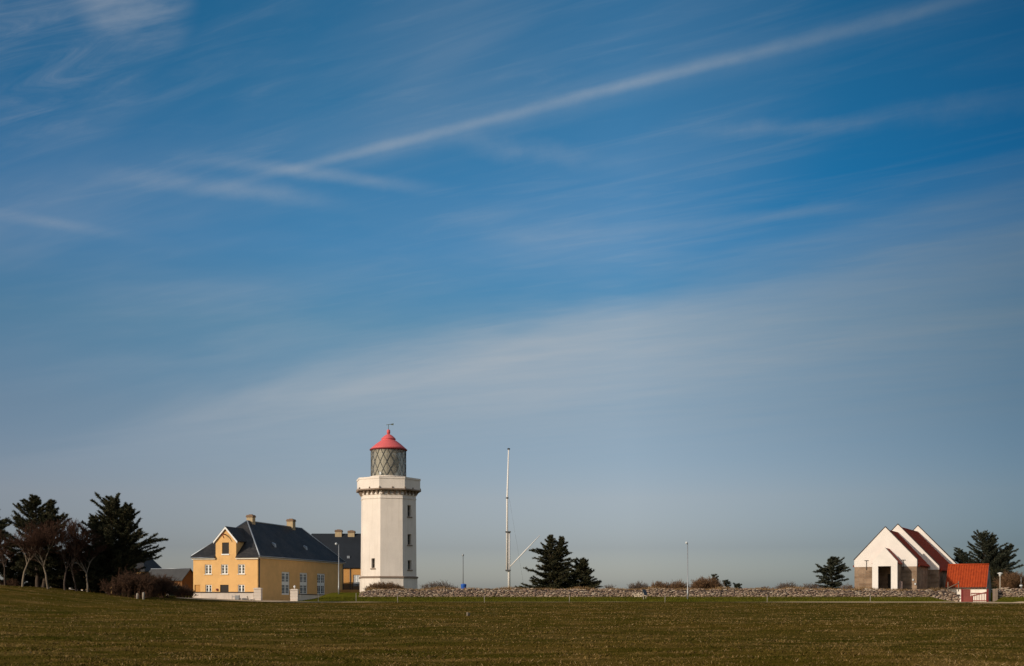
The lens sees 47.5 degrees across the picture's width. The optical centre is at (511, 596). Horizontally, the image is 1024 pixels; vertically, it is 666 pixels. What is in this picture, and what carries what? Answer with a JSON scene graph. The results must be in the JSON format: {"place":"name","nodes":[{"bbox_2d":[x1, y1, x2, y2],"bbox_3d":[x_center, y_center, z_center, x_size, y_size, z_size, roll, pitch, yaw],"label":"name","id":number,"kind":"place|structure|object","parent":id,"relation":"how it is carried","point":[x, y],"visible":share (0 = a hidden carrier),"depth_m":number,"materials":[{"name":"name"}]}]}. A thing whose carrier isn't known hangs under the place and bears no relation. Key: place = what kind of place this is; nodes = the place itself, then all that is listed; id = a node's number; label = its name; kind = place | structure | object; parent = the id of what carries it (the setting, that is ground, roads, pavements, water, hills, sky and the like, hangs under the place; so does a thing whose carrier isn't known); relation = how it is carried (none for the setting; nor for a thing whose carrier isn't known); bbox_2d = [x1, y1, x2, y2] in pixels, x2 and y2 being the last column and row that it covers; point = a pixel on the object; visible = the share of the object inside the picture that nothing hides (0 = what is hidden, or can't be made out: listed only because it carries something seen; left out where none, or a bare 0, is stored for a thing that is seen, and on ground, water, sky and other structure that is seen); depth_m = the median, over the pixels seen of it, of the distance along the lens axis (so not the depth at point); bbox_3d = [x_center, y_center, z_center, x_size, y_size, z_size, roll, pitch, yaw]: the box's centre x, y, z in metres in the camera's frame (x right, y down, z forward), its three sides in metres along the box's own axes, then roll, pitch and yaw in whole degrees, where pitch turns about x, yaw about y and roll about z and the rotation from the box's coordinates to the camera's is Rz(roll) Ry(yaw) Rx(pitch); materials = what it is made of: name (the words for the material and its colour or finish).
{"place":"outdoors","nodes":[
{"label":"outdoors","id":0,"kind":"place"},
{"bbox_2d":[188,597,285,600],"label":"gravel yard","id":1,"kind":"structure","parent":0,"point":[260,600],"depth_m":161.06,"materials":[{"name":"grey gravel"}]},
{"bbox_2d":[0,585,1023,665],"bbox_3d":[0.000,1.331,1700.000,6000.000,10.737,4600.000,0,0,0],"label":"field","id":2,"kind":"structure","parent":0,"point":[7,593],"depth_m":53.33,"materials":[{"name":"green plant"}]},
{"bbox_2d":[0,509,12,582],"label":"conifer tree","id":3,"kind":"object","parent":2,"relation":"on","point":[4,525],"visible":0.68,"depth_m":133.07,"materials":[{"name":"green plant"}]},
{"bbox_2d":[0,531,17,584],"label":"bare tree","id":4,"kind":"object","parent":2,"relation":"on","point":[9,543],"visible":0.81,"depth_m":129.78,"materials":[{"name":"brown plant"}]},
{"bbox_2d":[0,578,20,585],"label":"bare shrub","id":5,"kind":"object","parent":2,"relation":"on","point":[10,582],"visible":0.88,"depth_m":132.59,"materials":[{"name":"brown plant"}]},
{"bbox_2d":[0,552,34,585],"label":"evergreen bush","id":6,"kind":"object","parent":2,"relation":"on","point":[11,574],"visible":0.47,"depth_m":135.27,"materials":[{"name":"green plant"}]},
{"bbox_2d":[2,522,54,586],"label":"bare tree","id":7,"kind":"object","parent":2,"relation":"on","point":[27,536],"visible":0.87,"depth_m":127.96,"materials":[{"name":"brown plant"}]},
{"bbox_2d":[1,494,71,587],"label":"conifer tree","id":8,"kind":"object","parent":2,"relation":"on","point":[47,510],"visible":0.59,"depth_m":131.27,"materials":[{"name":"green plant"}]},
{"bbox_2d":[24,554,49,587],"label":"evergreen bush","id":9,"kind":"object","parent":2,"relation":"on","point":[31,582],"visible":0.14,"depth_m":136.11,"materials":[{"name":"green plant"}]},
{"bbox_2d":[10,518,65,588],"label":"bare tree","id":10,"kind":"object","parent":2,"relation":"on","point":[40,545],"visible":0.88,"depth_m":127.34,"materials":[{"name":"brown plant"}]},
{"bbox_2d":[48,563,69,588],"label":"evergreen bush","id":11,"kind":"object","parent":2,"relation":"on","point":[51,582],"visible":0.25,"depth_m":136.04,"materials":[{"name":"green plant"}]},
{"bbox_2d":[34,518,101,589],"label":"bare tree","id":12,"kind":"object","parent":2,"relation":"on","point":[85,544],"visible":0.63,"depth_m":130.74,"materials":[{"name":"brown plant"}]},
{"bbox_2d":[47,518,90,590],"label":"bare tree","id":13,"kind":"object","parent":2,"relation":"on","point":[75,529],"visible":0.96,"depth_m":129.65,"materials":[{"name":"brown plant"}]},
{"bbox_2d":[53,540,108,591],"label":"tree","id":14,"kind":"object","parent":2,"relation":"on","point":[94,579],"visible":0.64,"depth_m":134.19,"materials":[{"name":"green plant"}]},
{"bbox_2d":[58,536,107,591],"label":"bare tree","id":15,"kind":"object","parent":2,"relation":"on","point":[95,553],"visible":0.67,"depth_m":131.67,"materials":[{"name":"brown plant"}]},
{"bbox_2d":[85,565,111,592],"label":"evergreen bush","id":16,"kind":"object","parent":2,"relation":"on","point":[97,589],"visible":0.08,"depth_m":138.23,"materials":[{"name":"green plant"}]},
{"bbox_2d":[76,492,167,594],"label":"conifer tree","id":17,"kind":"object","parent":2,"relation":"on","point":[114,527],"visible":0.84,"depth_m":136.22,"materials":[{"name":"green plant"}]},
{"bbox_2d":[99,565,160,597],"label":"bare shrub","id":18,"kind":"object","parent":2,"relation":"on","point":[138,583],"visible":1,"depth_m":130.67,"materials":[{"name":"brown plant"}]},
{"bbox_2d":[117,563,144,594],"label":"evergreen bush","id":19,"kind":"object","parent":2,"relation":"on","point":[133,566],"visible":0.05,"depth_m":148.52,"materials":[{"name":"green plant"}]},
{"bbox_2d":[146,573,187,597],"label":"bare shrub","id":20,"kind":"object","parent":2,"relation":"on","point":[167,586],"visible":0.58,"depth_m":147.09,"materials":[{"name":"brown plant"}]},
{"bbox_2d":[149,568,192,595],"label":"grey roofed shed","id":21,"kind":"structure","parent":2,"relation":"on","point":[185,575],"depth_m":186.85,"materials":[{"name":"metal"}]},
{"bbox_2d":[175,583,197,597],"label":"bare shrub","id":22,"kind":"object","parent":2,"relation":"on","point":[189,591],"visible":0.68,"depth_m":155.29,"materials":[{"name":"brown plant"}]},
{"bbox_2d":[193,592,253,600],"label":"white yard wall","id":23,"kind":"structure","parent":2,"relation":"on","point":[223,595],"depth_m":160.00,"materials":[{"name":"white paint"}]},
{"bbox_2d":[253,588,262,600],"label":"gate pillar","id":24,"kind":"structure","parent":2,"relation":"on","point":[257,594],"depth_m":159.90,"materials":[{"name":"white paint"}]},
{"bbox_2d":[190,514,345,599],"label":"yellow house","id":25,"kind":"structure","parent":2,"relation":"on","point":[273,561],"depth_m":173.90,"materials":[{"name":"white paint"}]},
{"bbox_2d":[195,585,199,591],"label":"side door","id":26,"kind":"structure","parent":25,"relation":"in","point":[197,587],"depth_m":170.36,"materials":[{"name":"yellow wood"}]},
{"bbox_2d":[204,565,211,574],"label":"window","id":27,"kind":"structure","parent":25,"relation":"in","point":[208,568],"depth_m":169.90,"materials":[{"name":"white paint"}]},
{"bbox_2d":[206,585,211,591],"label":"window","id":28,"kind":"structure","parent":25,"relation":"in","point":[208,587],"depth_m":169.90,"materials":[{"name":"white paint"}]},
{"bbox_2d":[220,564,227,574],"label":"window","id":29,"kind":"structure","parent":25,"relation":"in","point":[224,567],"depth_m":169.32,"materials":[{"name":"white paint"}]},
{"bbox_2d":[220,585,228,591],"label":"door","id":30,"kind":"structure","parent":25,"relation":"in","point":[223,588],"depth_m":169.36,"materials":[{"name":"grey wood"}]},
{"bbox_2d":[237,564,244,574],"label":"window","id":31,"kind":"structure","parent":25,"relation":"in","point":[241,567],"depth_m":168.70,"materials":[{"name":"white paint"}]},
{"bbox_2d":[238,585,244,591],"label":"window","id":32,"kind":"structure","parent":25,"relation":"in","point":[241,588],"depth_m":168.74,"materials":[{"name":"white paint"}]},
{"bbox_2d":[282,572,288,594],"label":"window","id":33,"kind":"structure","parent":25,"relation":"in","point":[285,575],"depth_m":177.53,"materials":[{"name":"grey paint"}]},
{"bbox_2d":[300,573,306,593],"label":"window","id":34,"kind":"structure","parent":25,"relation":"in","point":[303,576],"depth_m":184.11,"materials":[{"name":"grey paint"}]},
{"bbox_2d":[317,573,324,593],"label":"window","id":35,"kind":"structure","parent":25,"relation":"in","point":[320,577],"depth_m":190.79,"materials":[{"name":"grey paint"}]},
{"bbox_2d":[290,585,299,600],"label":"gate pillar","id":36,"kind":"structure","parent":2,"relation":"on","point":[294,592],"depth_m":159.90,"materials":[{"name":"white paint"}]},
{"bbox_2d":[298,594,324,600],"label":"side wall","id":37,"kind":"structure","parent":2,"relation":"on","point":[302,597],"depth_m":164.24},
{"bbox_2d":[311,529,360,589],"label":"yellow rear wing","id":38,"kind":"structure","parent":2,"relation":"on","point":[349,543],"depth_m":211.88,"materials":[{"name":"tile"}]},
{"bbox_2d":[353,575,359,583],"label":"window","id":39,"kind":"structure","parent":38,"relation":"in","point":[356,580],"depth_m":209.19,"materials":[{"name":"white glass"}]},
{"bbox_2d":[335,543,338,593],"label":"street lamp","id":40,"kind":"object","parent":2,"relation":"on","point":[338,566],"visible":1,"depth_m":167.44,"materials":[{"name":"metal"}]},
{"bbox_2d":[341,590,359,591],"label":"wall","id":41,"kind":"structure","parent":2,"relation":"on","point":[350,590],"depth_m":199.00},
{"bbox_2d":[342,583,359,589],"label":"dark screen fence","id":42,"kind":"object","parent":2,"relation":"on","point":[352,586],"visible":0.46,"depth_m":199.90,"materials":[{"name":"black metal"}]},
{"bbox_2d":[363,581,403,589],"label":"bare shrub","id":43,"kind":"object","parent":2,"relation":"on","point":[385,585],"visible":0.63,"depth_m":168.65,"materials":[{"name":"brown plant"}]},
{"bbox_2d":[356,423,420,591],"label":"lighthouse","id":44,"kind":"object","parent":2,"relation":"on","point":[388,490],"visible":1,"depth_m":176.62,"materials":[{"name":"white paint"}]},
{"bbox_2d":[407,505,411,517],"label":"window","id":45,"kind":"structure","parent":44,"relation":"in","point":[408,509],"depth_m":178.32,"materials":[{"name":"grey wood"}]},
{"bbox_2d":[420,580,457,589],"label":"bare shrub","id":46,"kind":"object","parent":2,"relation":"on","point":[435,584],"visible":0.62,"depth_m":169.26,"materials":[{"name":"plant"}]},
{"bbox_2d":[505,448,539,586],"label":"signal mast","id":47,"kind":"object","parent":2,"relation":"on","point":[508,565],"visible":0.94,"depth_m":171.75,"materials":[{"name":"white metal"}]},
{"bbox_2d":[515,534,584,588],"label":"spruce tree","id":48,"kind":"object","parent":2,"relation":"on","point":[555,570],"visible":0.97,"depth_m":175.20,"materials":[{"name":"green plant"}]},
{"bbox_2d":[563,557,603,588],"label":"spruce tree","id":49,"kind":"object","parent":2,"relation":"on","point":[585,580],"visible":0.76,"depth_m":176.15,"materials":[{"name":"green plant"}]},
{"bbox_2d":[627,582,647,589],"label":"bare shrub","id":50,"kind":"object","parent":2,"relation":"on","point":[637,585],"visible":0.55,"depth_m":170.35,"materials":[{"name":"plant"}]},
{"bbox_2d":[365,585,950,590],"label":"dry grass","id":51,"kind":"structure","parent":2,"relation":"on","point":[587,588],"depth_m":165.81,"materials":[{"name":"plant"}]},
{"bbox_2d":[359,588,960,601],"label":"long stone wall","id":52,"kind":"structure","parent":2,"relation":"on","point":[943,594],"depth_m":164.80,"materials":[{"name":"grey stone"}]},
{"bbox_2d":[651,580,668,588],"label":"bare shrub","id":53,"kind":"object","parent":2,"relation":"on","point":[658,583],"visible":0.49,"depth_m":170.38,"materials":[{"name":"brown plant"}]},
{"bbox_2d":[297,596,1023,601],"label":"verge grass","id":54,"kind":"structure","parent":2,"relation":"on","point":[532,599],"depth_m":159.95,"materials":[{"name":"green plant"}]},
{"bbox_2d":[666,579,688,588],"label":"bare shrub","id":55,"kind":"object","parent":2,"relation":"on","point":[679,585],"visible":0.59,"depth_m":169.90,"materials":[{"name":"brown plant"}]},
{"bbox_2d":[685,541,687,598],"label":"street lamp","id":56,"kind":"object","parent":2,"relation":"on","point":[686,542],"visible":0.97,"depth_m":160.44,"materials":[{"name":"metal"}]},
{"bbox_2d":[688,575,725,588],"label":"bare shrub","id":57,"kind":"object","parent":2,"relation":"on","point":[702,583],"visible":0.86,"depth_m":169.81,"materials":[{"name":"brown plant"}]},
{"bbox_2d":[722,580,731,586],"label":"dwarf pine","id":58,"kind":"object","parent":2,"relation":"on","point":[726,582],"visible":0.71,"depth_m":173.82,"materials":[{"name":"green plant"}]},
{"bbox_2d":[733,582,741,588],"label":"dwarf pine","id":59,"kind":"object","parent":2,"relation":"on","point":[737,585],"visible":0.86,"depth_m":173.76,"materials":[{"name":"green plant"}]},
{"bbox_2d":[774,580,799,588],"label":"bare shrub","id":60,"kind":"object","parent":2,"relation":"on","point":[780,586],"visible":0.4,"depth_m":171.49,"materials":[{"name":"plant"}]},
{"bbox_2d":[800,582,822,588],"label":"bare shrub","id":61,"kind":"object","parent":2,"relation":"on","point":[809,586],"visible":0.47,"depth_m":172.49,"materials":[{"name":"plant"}]},
{"bbox_2d":[813,556,850,588],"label":"pine tree","id":62,"kind":"object","parent":2,"relation":"on","point":[832,563],"visible":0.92,"depth_m":177.53,"materials":[{"name":"green plant"}]},
{"bbox_2d":[840,584,854,589],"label":"bare shrub","id":63,"kind":"object","parent":2,"relation":"on","point":[848,586],"visible":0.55,"depth_m":171.67,"materials":[{"name":"plant"}]},
{"bbox_2d":[853,524,956,589],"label":"church","id":64,"kind":"structure","parent":2,"relation":"on","point":[917,557],"depth_m":171.20,"materials":[{"name":"white paint"}]},
{"bbox_2d":[888,574,890,588],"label":"door","id":65,"kind":"structure","parent":64,"relation":"in","point":[889,575],"depth_m":169.98,"materials":[{"name":"brown wood"}]},
{"bbox_2d":[945,563,990,601],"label":"church annex","id":66,"kind":"object","parent":2,"relation":"on","point":[974,578],"visible":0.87,"depth_m":174.45,"materials":[{"name":"tile"}]},
{"bbox_2d":[961,589,987,601],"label":"red gate","id":67,"kind":"structure","parent":2,"relation":"on","point":[966,595],"depth_m":163.53,"materials":[{"name":"paint"}]},
{"bbox_2d":[953,529,1023,585],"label":"conifer tree","id":68,"kind":"object","parent":2,"relation":"on","point":[993,556],"visible":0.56,"depth_m":197.30,"materials":[{"name":"green plant"}]},
{"bbox_2d":[993,589,997,600],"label":"wall end post","id":69,"kind":"object","parent":2,"relation":"on","point":[995,594],"depth_m":163.40,"materials":[{"name":"grey stone"}]},
{"bbox_2d":[990,567,1004,592],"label":"evergreen bush","id":70,"kind":"object","parent":2,"relation":"on","point":[993,573],"visible":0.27,"depth_m":185.60,"materials":[{"name":"green plant"}]},
{"bbox_2d":[997,572,1002,588],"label":"path lamp","id":71,"kind":"object","parent":2,"relation":"on","point":[1000,573],"visible":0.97,"depth_m":167.43,"materials":[{"name":"plastic"}]},
{"bbox_2d":[992,571,1023,588],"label":"bare shrub","id":72,"kind":"object","parent":2,"relation":"on","point":[1013,580],"visible":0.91,"depth_m":170.90,"materials":[{"name":"brown plant"}]},
{"bbox_2d":[998,587,1023,598],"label":"short stone wall","id":73,"kind":"structure","parent":2,"relation":"on","point":[1011,592],"depth_m":164.28,"materials":[{"name":"grey stone"}]},
{"bbox_2d":[0,0,1023,591],"label":"sky","id":74,"kind":"structure","parent":0,"point":[741,282],"materials":[{"name":"blue"}]},
{"bbox_2d":[188,598,1023,602],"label":"road","id":75,"kind":"structure","parent":0,"point":[295,601],"depth_m":154.44,"materials":[{"name":"grey asphalt"}]}
]}

